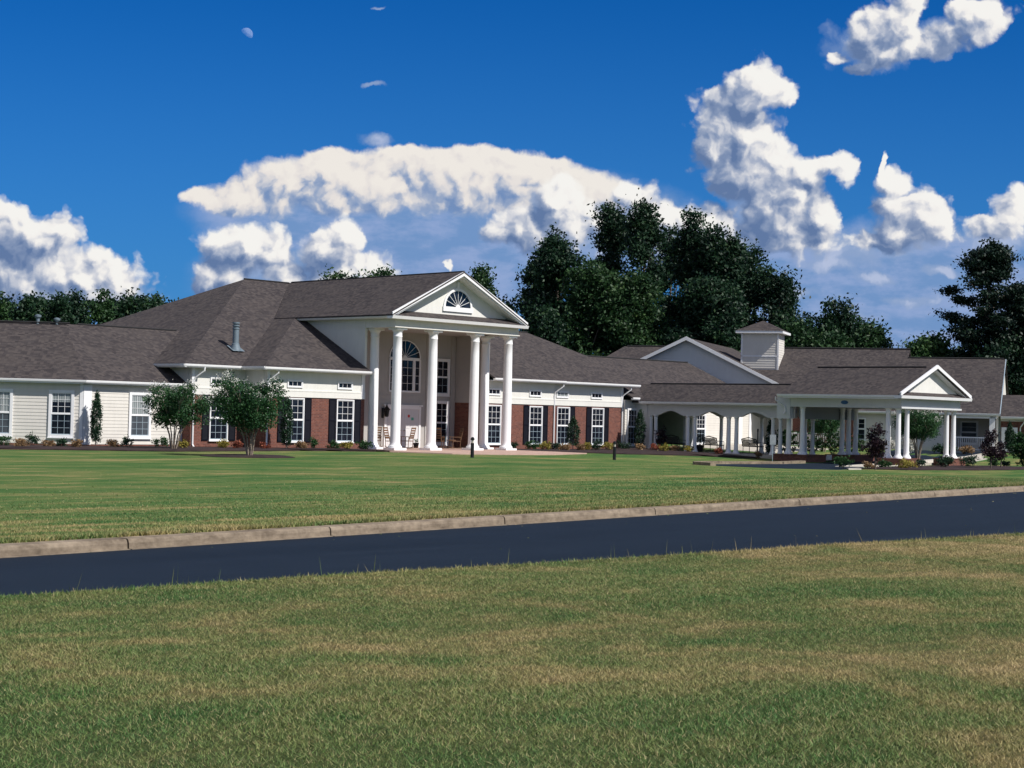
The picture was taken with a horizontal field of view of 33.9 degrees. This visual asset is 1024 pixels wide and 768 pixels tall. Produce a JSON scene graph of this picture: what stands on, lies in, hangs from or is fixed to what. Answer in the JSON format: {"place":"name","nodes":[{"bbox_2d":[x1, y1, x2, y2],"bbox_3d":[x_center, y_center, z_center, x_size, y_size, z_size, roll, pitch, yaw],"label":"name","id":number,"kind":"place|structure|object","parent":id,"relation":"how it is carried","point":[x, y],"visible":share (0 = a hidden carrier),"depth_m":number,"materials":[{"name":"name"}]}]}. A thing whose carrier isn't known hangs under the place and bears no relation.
{"place":"outdoors","nodes":[
{"label":"outdoors","id":0,"kind":"place"},
{"bbox_2d":[375,447,586,454],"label":"patio","id":1,"kind":"structure","parent":0,"point":[476,452],"depth_m":90.45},
{"bbox_2d":[0,443,1023,767],"bbox_3d":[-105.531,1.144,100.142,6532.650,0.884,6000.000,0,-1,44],"label":"ground","id":2,"kind":"structure","parent":0,"point":[20,471],"depth_m":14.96,"materials":[{"name":"plant"}]},
{"bbox_2d":[0,291,13,320],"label":"tree","id":3,"kind":"object","parent":2,"relation":"on","point":[4,309],"visible":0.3,"depth_m":205.11,"materials":[{"name":"green plant"}]},
{"bbox_2d":[7,290,45,320],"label":"tree","id":4,"kind":"object","parent":2,"relation":"on","point":[28,306],"visible":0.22,"depth_m":206.57,"materials":[{"name":"green plant"}]},
{"bbox_2d":[43,289,80,323],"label":"tree","id":5,"kind":"object","parent":2,"relation":"on","point":[60,307],"visible":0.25,"depth_m":208.49,"materials":[{"name":"green plant"}]},
{"bbox_2d":[64,286,92,324],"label":"tree","id":6,"kind":"object","parent":2,"relation":"on","point":[78,307],"visible":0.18,"depth_m":221.27,"materials":[{"name":"green plant"}]},
{"bbox_2d":[0,314,186,445],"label":"side wing","id":7,"kind":"structure","parent":2,"relation":"on","point":[55,375],"depth_m":82.50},
{"bbox_2d":[0,389,12,436],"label":"window","id":8,"kind":"structure","parent":7,"relation":"in","point":[6,395],"depth_m":80.49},
{"bbox_2d":[47,390,74,438],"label":"window","id":9,"kind":"structure","parent":7,"relation":"in","point":[60,414],"depth_m":80.79,"materials":[{"name":"white glass"}]},
{"bbox_2d":[128,392,151,438],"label":"window","id":10,"kind":"structure","parent":7,"relation":"in","point":[139,422],"depth_m":83.19,"materials":[{"name":"glass"}]},
{"bbox_2d":[80,288,119,324],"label":"tree","id":11,"kind":"object","parent":2,"relation":"on","point":[100,312],"visible":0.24,"depth_m":210.44,"materials":[{"name":"green plant"}]},
{"bbox_2d":[112,286,148,317],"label":"tree","id":12,"kind":"object","parent":2,"relation":"on","point":[130,304],"visible":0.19,"depth_m":212.97,"materials":[{"name":"green plant"}]},
{"bbox_2d":[134,291,162,310],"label":"tree","id":13,"kind":"object","parent":2,"relation":"on","point":[147,301],"visible":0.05,"depth_m":225.67,"materials":[{"name":"green plant"}]},
{"bbox_2d":[147,295,169,308],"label":"tree","id":14,"kind":"object","parent":2,"relation":"on","point":[155,303],"visible":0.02,"depth_m":214.66,"materials":[{"name":"green plant"}]},
{"bbox_2d":[0,445,392,451],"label":"mulch bed","id":15,"kind":"object","parent":2,"relation":"on","point":[133,448],"visible":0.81,"depth_m":78.90,"materials":[{"name":"soil"}]},
{"bbox_2d":[89,390,102,445],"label":"columnar evergreen","id":16,"kind":"object","parent":15,"relation":"on","point":[96,406],"visible":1,"depth_m":80.47,"materials":[{"name":"green plant"}]},
{"bbox_2d":[141,379,214,448],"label":"crape myrtle","id":17,"kind":"object","parent":15,"relation":"on","point":[167,404],"visible":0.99,"depth_m":78.90,"materials":[{"name":"green plant"}]},
{"bbox_2d":[278,396,293,447],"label":"columnar evergreen","id":18,"kind":"object","parent":15,"relation":"on","point":[287,423],"visible":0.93,"depth_m":85.06,"materials":[{"name":"green plant"}]},
{"bbox_2d":[200,454,294,457],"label":"mulch bed","id":19,"kind":"object","parent":2,"relation":"on","point":[246,456],"visible":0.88,"depth_m":71.01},
{"bbox_2d":[205,368,289,454],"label":"crape myrtle","id":20,"kind":"object","parent":19,"relation":"on","point":[256,406],"visible":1,"depth_m":71.59,"materials":[{"name":"green plant"}]},
{"bbox_2d":[318,264,353,279],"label":"tree","id":21,"kind":"object","parent":2,"relation":"on","point":[337,275],"visible":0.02,"depth_m":164.91,"materials":[{"name":"green plant"}]},
{"bbox_2d":[99,271,640,449],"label":"building","id":22,"kind":"structure","parent":2,"relation":"on","point":[360,359],"depth_m":93.92,"materials":[{"name":"brick"}]},
{"bbox_2d":[208,396,228,440],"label":"window","id":23,"kind":"structure","parent":22,"relation":"in","point":[217,431],"depth_m":85.74,"materials":[{"name":"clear glass"}]},
{"bbox_2d":[285,398,304,442],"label":"window","id":24,"kind":"structure","parent":22,"relation":"in","point":[298,404],"depth_m":87.29,"materials":[{"name":"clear glass"}]},
{"bbox_2d":[287,380,302,387],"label":"window","id":25,"kind":"structure","parent":22,"relation":"in","point":[290,383],"depth_m":87.14,"materials":[{"name":"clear glass"}]},
{"bbox_2d":[335,399,353,442],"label":"window","id":26,"kind":"structure","parent":22,"relation":"in","point":[344,430],"depth_m":89.62,"materials":[{"name":"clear glass"}]},
{"bbox_2d":[386,409,401,446],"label":"door","id":27,"kind":"structure","parent":22,"relation":"in","point":[389,417],"depth_m":95.45,"materials":[{"name":"paint"}]},
{"bbox_2d":[389,340,420,358],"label":"window","id":28,"kind":"structure","parent":22,"relation":"in","point":[410,350],"depth_m":96.50,"materials":[{"name":"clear glass"}]},
{"bbox_2d":[401,358,414,392],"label":"window","id":29,"kind":"structure","parent":22,"relation":"in","point":[408,365],"depth_m":96.48,"materials":[{"name":"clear glass"}]},
{"bbox_2d":[402,409,418,446],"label":"door","id":30,"kind":"structure","parent":22,"relation":"in","point":[409,417],"depth_m":96.57,"materials":[{"name":"paint"}]},
{"bbox_2d":[414,359,420,392],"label":"window","id":31,"kind":"structure","parent":22,"relation":"in","point":[417,371],"depth_m":97.02,"materials":[{"name":"clear glass"}]},
{"bbox_2d":[436,401,448,445],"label":"window","id":32,"kind":"structure","parent":22,"relation":"in","point":[442,408],"depth_m":98.52,"materials":[{"name":"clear glass"}]},
{"bbox_2d":[437,358,449,396],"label":"window","id":33,"kind":"structure","parent":22,"relation":"in","point":[443,365],"depth_m":98.55,"materials":[{"name":"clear glass"}]},
{"bbox_2d":[442,289,472,312],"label":"window","id":34,"kind":"structure","parent":22,"relation":"in","point":[456,300],"depth_m":92.80,"materials":[{"name":"clear glass"}]},
{"bbox_2d":[488,405,501,444],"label":"window","id":35,"kind":"structure","parent":22,"relation":"in","point":[495,411],"depth_m":97.95,"materials":[{"name":"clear glass"}]},
{"bbox_2d":[528,406,542,444],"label":"window","id":36,"kind":"structure","parent":22,"relation":"in","point":[535,412],"depth_m":100.49,"materials":[{"name":"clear glass"}]},
{"bbox_2d":[556,407,569,444],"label":"window","id":37,"kind":"structure","parent":22,"relation":"in","point":[562,413],"depth_m":102.42,"materials":[{"name":"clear glass"}]},
{"bbox_2d":[591,408,603,445],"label":"window","id":38,"kind":"structure","parent":22,"relation":"in","point":[597,414],"depth_m":104.80,"materials":[{"name":"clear glass"}]},
{"bbox_2d":[358,263,401,276],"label":"tree","id":39,"kind":"object","parent":2,"relation":"on","point":[381,272],"visible":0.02,"depth_m":165.37,"materials":[{"name":"green plant"}]},
{"bbox_2d":[468,262,498,297],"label":"tree","id":40,"kind":"object","parent":2,"relation":"on","point":[480,275],"visible":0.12,"depth_m":149.58,"materials":[{"name":"green plant"}]},
{"bbox_2d":[494,294,521,317],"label":"tree","id":41,"kind":"object","parent":2,"relation":"on","point":[510,306],"visible":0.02,"depth_m":149.93,"materials":[{"name":"green plant"}]},
{"bbox_2d":[0,486,1023,556],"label":"kerb","id":42,"kind":"structure","parent":2,"relation":"on","point":[51,547],"depth_m":29.40,"materials":[{"name":"concrete"}]},
{"bbox_2d":[0,483,1023,543],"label":"kerb grass","id":43,"kind":"structure","parent":2,"relation":"on","point":[197,529],"depth_m":30.17,"materials":[{"name":"plant"}]},
{"bbox_2d":[0,491,1023,557],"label":"kerb gutter","id":44,"kind":"object","parent":2,"relation":"on","point":[441,528],"visible":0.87,"depth_m":29.21,"materials":[{"name":"stone"}]},
{"bbox_2d":[511,254,564,315],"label":"tree","id":45,"kind":"object","parent":2,"relation":"on","point":[529,289],"visible":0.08,"depth_m":157.59,"materials":[{"name":"green plant"}]},
{"bbox_2d":[519,297,573,349],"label":"tree","id":46,"kind":"object","parent":2,"relation":"on","point":[546,325],"visible":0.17,"depth_m":141.03,"materials":[{"name":"green plant"}]},
{"bbox_2d":[516,222,592,353],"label":"tree","id":47,"kind":"object","parent":2,"relation":"on","point":[554,255],"visible":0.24,"depth_m":149.39,"materials":[{"name":"green plant"}]},
{"bbox_2d":[556,254,626,355],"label":"tree","id":48,"kind":"object","parent":2,"relation":"on","point":[587,293],"visible":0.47,"depth_m":145.19,"materials":[{"name":"green plant"}]},
{"bbox_2d":[585,199,634,353],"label":"tree","id":49,"kind":"object","parent":2,"relation":"on","point":[608,235],"visible":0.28,"depth_m":153.41,"materials":[{"name":"green plant"}]},
{"bbox_2d":[489,355,766,447],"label":"wing","id":50,"kind":"structure","parent":2,"relation":"on","point":[644,371],"depth_m":113.34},
{"bbox_2d":[626,408,636,445],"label":"window","id":51,"kind":"structure","parent":50,"relation":"in","point":[631,412],"depth_m":106.82,"materials":[{"name":"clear glass"}]},
{"bbox_2d":[697,414,705,444],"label":"window","id":52,"kind":"structure","parent":50,"relation":"in","point":[701,420],"depth_m":112.19,"materials":[{"name":"clear glass"}]},
{"bbox_2d":[593,265,680,351],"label":"tree","id":53,"kind":"object","parent":2,"relation":"on","point":[641,294],"visible":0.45,"depth_m":145.03,"materials":[{"name":"green plant"}]},
{"bbox_2d":[517,448,759,458],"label":"mulch bed","id":54,"kind":"object","parent":2,"relation":"on","point":[635,451],"visible":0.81,"depth_m":98.80,"materials":[{"name":"soil"}]},
{"bbox_2d":[565,415,580,448],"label":"columnar evergreen","id":55,"kind":"object","parent":54,"relation":"on","point":[573,422],"visible":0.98,"depth_m":100.47,"materials":[{"name":"green plant"}]},
{"bbox_2d":[633,409,646,444],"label":"columnar evergreen","id":56,"kind":"object","parent":54,"relation":"on","point":[638,427],"visible":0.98,"depth_m":105.54,"materials":[{"name":"green plant"}]},
{"bbox_2d":[653,426,667,445],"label":"shrub","id":57,"kind":"object","parent":54,"relation":"on","point":[662,434],"visible":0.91,"depth_m":104.67,"materials":[{"name":"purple plant"}]},
{"bbox_2d":[611,188,678,333],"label":"tree","id":58,"kind":"object","parent":2,"relation":"on","point":[644,227],"visible":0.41,"depth_m":149.52,"materials":[{"name":"green plant"}]},
{"bbox_2d":[653,222,684,345],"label":"tree","id":59,"kind":"object","parent":2,"relation":"on","point":[668,267],"visible":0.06,"depth_m":160.15,"materials":[{"name":"green plant"}]},
{"bbox_2d":[661,205,713,336],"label":"tree","id":60,"kind":"object","parent":2,"relation":"on","point":[688,246],"visible":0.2,"depth_m":151.92,"materials":[{"name":"green plant"}]},
{"bbox_2d":[655,270,753,351],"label":"tree","id":61,"kind":"object","parent":2,"relation":"on","point":[714,313],"visible":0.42,"depth_m":142.92,"materials":[{"name":"green plant"}]},
{"bbox_2d":[679,221,758,350],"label":"tree","id":62,"kind":"object","parent":2,"relation":"on","point":[723,256],"visible":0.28,"depth_m":148.65,"materials":[{"name":"green plant"}]},
{"bbox_2d":[623,383,827,460],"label":"covered walkway","id":63,"kind":"structure","parent":2,"relation":"on","point":[690,402],"depth_m":103.90,"materials":[{"name":"grey"}]},
{"bbox_2d":[702,436,723,451],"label":"garden bench","id":64,"kind":"object","parent":63,"relation":"on","point":[713,441],"visible":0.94,"depth_m":105.02,"materials":[{"name":"black metal"}]},
{"bbox_2d":[741,437,763,452],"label":"garden bench","id":65,"kind":"object","parent":63,"relation":"on","point":[747,443],"visible":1,"depth_m":103.06,"materials":[{"name":"black metal"}]},
{"bbox_2d":[735,240,772,345],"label":"tree","id":66,"kind":"object","parent":2,"relation":"on","point":[753,257],"visible":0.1,"depth_m":154.01,"materials":[{"name":"green plant"}]},
{"bbox_2d":[764,420,777,452],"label":"columnar evergreen","id":67,"kind":"object","parent":2,"relation":"on","point":[768,446],"visible":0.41,"depth_m":101.51,"materials":[{"name":"green plant"}]},
{"bbox_2d":[740,262,810,335],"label":"tree","id":68,"kind":"object","parent":2,"relation":"on","point":[771,293],"visible":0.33,"depth_m":149.48,"materials":[{"name":"green plant"}]},
{"bbox_2d":[762,289,806,325],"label":"tree","id":69,"kind":"object","parent":2,"relation":"on","point":[793,313],"visible":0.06,"depth_m":157.41,"materials":[{"name":"green plant"}]},
{"bbox_2d":[776,426,799,451],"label":"shrub","id":70,"kind":"object","parent":2,"relation":"on","point":[792,438],"visible":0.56,"depth_m":103.82,"materials":[{"name":"green plant"}]},
{"bbox_2d":[776,314,818,346],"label":"tree","id":71,"kind":"object","parent":2,"relation":"on","point":[799,331],"visible":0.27,"depth_m":139.36,"materials":[{"name":"green plant"}]},
{"bbox_2d":[788,310,820,346],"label":"tree","id":72,"kind":"object","parent":2,"relation":"on","point":[804,315],"visible":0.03,"depth_m":154.08,"materials":[{"name":"green plant"}]},
{"bbox_2d":[606,321,1007,451],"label":"building","id":73,"kind":"structure","parent":2,"relation":"on","point":[764,356],"depth_m":119.74,"materials":[{"name":"grey"}]},
{"bbox_2d":[858,418,865,440],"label":"window","id":74,"kind":"structure","parent":73,"relation":"in","point":[861,421],"depth_m":114.18,"materials":[{"name":"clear glass"}]},
{"bbox_2d":[959,420,977,444],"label":"window","id":75,"kind":"structure","parent":73,"relation":"in","point":[967,428],"depth_m":114.15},
{"bbox_2d":[798,432,822,451],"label":"shrub","id":76,"kind":"object","parent":2,"relation":"on","point":[816,443],"visible":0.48,"depth_m":103.72,"materials":[{"name":"green plant"}]},
{"bbox_2d":[807,419,839,451],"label":"crape myrtle","id":77,"kind":"object","parent":2,"relation":"on","point":[822,426],"visible":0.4,"depth_m":107.45,"materials":[{"name":"green plant"}]},
{"bbox_2d":[819,431,845,453],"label":"shrub","id":78,"kind":"object","parent":2,"relation":"on","point":[833,444],"visible":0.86,"depth_m":103.92,"materials":[{"name":"green plant"}]},
{"bbox_2d":[807,319,859,347],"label":"tree","id":79,"kind":"object","parent":2,"relation":"on","point":[829,339],"visible":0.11,"depth_m":139.22,"materials":[{"name":"green plant"}]},
{"bbox_2d":[806,292,870,347],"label":"tree","id":80,"kind":"object","parent":2,"relation":"on","point":[843,317],"visible":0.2,"depth_m":149.29,"materials":[{"name":"green plant"}]},
{"bbox_2d":[845,315,898,347],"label":"tree","id":81,"kind":"object","parent":2,"relation":"on","point":[870,336],"visible":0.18,"depth_m":144.25,"materials":[{"name":"green plant"}]},
{"bbox_2d":[773,365,971,465],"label":"entrance canopy","id":82,"kind":"object","parent":2,"relation":"on","point":[842,394],"visible":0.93,"depth_m":96.03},
{"bbox_2d":[858,422,888,469],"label":"purple leaf tree","id":83,"kind":"object","parent":2,"relation":"on","point":[876,445],"visible":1,"depth_m":83.81,"materials":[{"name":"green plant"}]},
{"bbox_2d":[892,332,941,356],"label":"tree","id":84,"kind":"object","parent":2,"relation":"on","point":[921,346],"visible":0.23,"depth_m":139.57,"materials":[{"name":"green plant"}]},
{"bbox_2d":[891,410,943,458],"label":"crape myrtle","id":85,"kind":"object","parent":2,"relation":"on","point":[924,425],"visible":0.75,"depth_m":103.31,"materials":[{"name":"green plant"}]},
{"bbox_2d":[908,330,958,356],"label":"tree","id":86,"kind":"object","parent":2,"relation":"on","point":[944,346],"visible":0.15,"depth_m":141.33,"materials":[{"name":"green plant"}]},
{"bbox_2d":[863,465,1023,470],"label":"mulch bed","id":87,"kind":"object","parent":2,"relation":"on","point":[969,467],"visible":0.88,"depth_m":88.52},
{"bbox_2d":[895,457,917,467],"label":"shrub","id":88,"kind":"object","parent":87,"relation":"on","point":[906,463],"visible":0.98,"depth_m":86.10,"materials":[{"name":"yellow plant"}]},
{"bbox_2d":[934,455,955,466],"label":"shrub","id":89,"kind":"object","parent":87,"relation":"on","point":[947,460],"visible":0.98,"depth_m":90.20,"materials":[{"name":"green plant"}]},
{"bbox_2d":[959,455,978,465],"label":"shrub","id":90,"kind":"object","parent":87,"relation":"on","point":[969,460],"visible":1,"depth_m":92.98,"materials":[{"name":"green plant"}]},
{"bbox_2d":[978,428,1001,467],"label":"purple leaf tree","id":91,"kind":"object","parent":87,"relation":"on","point":[987,448],"visible":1,"depth_m":89.87,"materials":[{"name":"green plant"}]},
{"bbox_2d":[993,440,1008,466],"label":"purple leaf tree","id":92,"kind":"object","parent":87,"relation":"on","point":[1001,446],"visible":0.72,"depth_m":92.87,"materials":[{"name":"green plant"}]},
{"bbox_2d":[1008,431,1023,466],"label":"shrub","id":93,"kind":"object","parent":87,"relation":"on","point":[1017,444],"visible":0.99,"depth_m":95.87,"materials":[{"name":"green plant"}]},
{"bbox_2d":[928,237,1023,357],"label":"pine tree","id":94,"kind":"object","parent":2,"relation":"on","point":[987,265],"visible":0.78,"depth_m":138.96,"materials":[{"name":"green plant"}]},
{"bbox_2d":[963,285,1023,394],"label":"pine tree","id":95,"kind":"object","parent":2,"relation":"on","point":[1014,303],"visible":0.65,"depth_m":136.53,"materials":[{"name":"green plant"}]},
{"bbox_2d":[973,329,1023,394],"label":"tree","id":96,"kind":"object","parent":2,"relation":"on","point":[1015,375],"visible":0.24,"depth_m":135.22,"materials":[{"name":"green plant"}]},
{"bbox_2d":[1004,420,1015,454],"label":"columnar evergreen","id":97,"kind":"object","parent":2,"relation":"on","point":[1008,432],"visible":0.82,"depth_m":108.90,"materials":[{"name":"green plant"}]},
{"bbox_2d":[1000,395,1023,453],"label":"brick cottage","id":98,"kind":"structure","parent":2,"relation":"on","point":[1012,408],"depth_m":111.53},
{"bbox_2d":[1005,323,1023,394],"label":"tree","id":99,"kind":"object","parent":2,"relation":"on","point":[1019,332],"visible":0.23,"depth_m":136.83,"materials":[{"name":"green plant"}]},
{"bbox_2d":[0,492,1023,595],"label":"road","id":100,"kind":"structure","parent":0,"point":[891,520],"depth_m":27.11,"materials":[{"name":"asphalt"}]},
{"bbox_2d":[0,455,1023,542],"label":"verge grass","id":101,"kind":"structure","parent":0,"point":[956,482],"depth_m":38.22,"materials":[{"name":"plant"}]},
{"bbox_2d":[0,532,1023,600],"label":"tufted grass","id":102,"kind":"structure","parent":0,"point":[645,557],"depth_m":20.00,"materials":[{"name":"plant"}]},
{"bbox_2d":[0,0,1023,351],"label":"sky","id":103,"kind":"structure","parent":0,"point":[182,149],"materials":[{"name":"blue"}]},
{"bbox_2d":[69,530,998,594],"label":"weeds","id":104,"kind":"object","parent":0,"point":[508,558],"visible":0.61,"depth_m":19.13,"materials":[{"name":"green plant"}]},
{"bbox_2d":[681,444,827,452],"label":"patio","id":105,"kind":"structure","parent":0,"point":[742,448],"depth_m":109.38,"materials":[{"name":"concrete"}]},
{"bbox_2d":[716,449,980,469],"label":"driveway","id":106,"kind":"structure","parent":0,"point":[827,466],"depth_m":89.87,"materials":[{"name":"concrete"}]},
{"bbox_2d":[693,460,805,465],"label":"driveway kerb","id":107,"kind":"structure","parent":106,"relation":"on","point":[711,463],"depth_m":89.62,"materials":[{"name":"stone"}]},
{"bbox_2d":[832,455,854,467],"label":"shrub","id":108,"kind":"object","parent":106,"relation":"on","point":[844,460],"visible":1,"depth_m":85.29,"materials":[{"name":"green plant"}]},
{"bbox_2d":[835,453,985,466],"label":"path","id":109,"kind":"structure","parent":0,"point":[930,461],"depth_m":100.29,"materials":[{"name":"concrete"}]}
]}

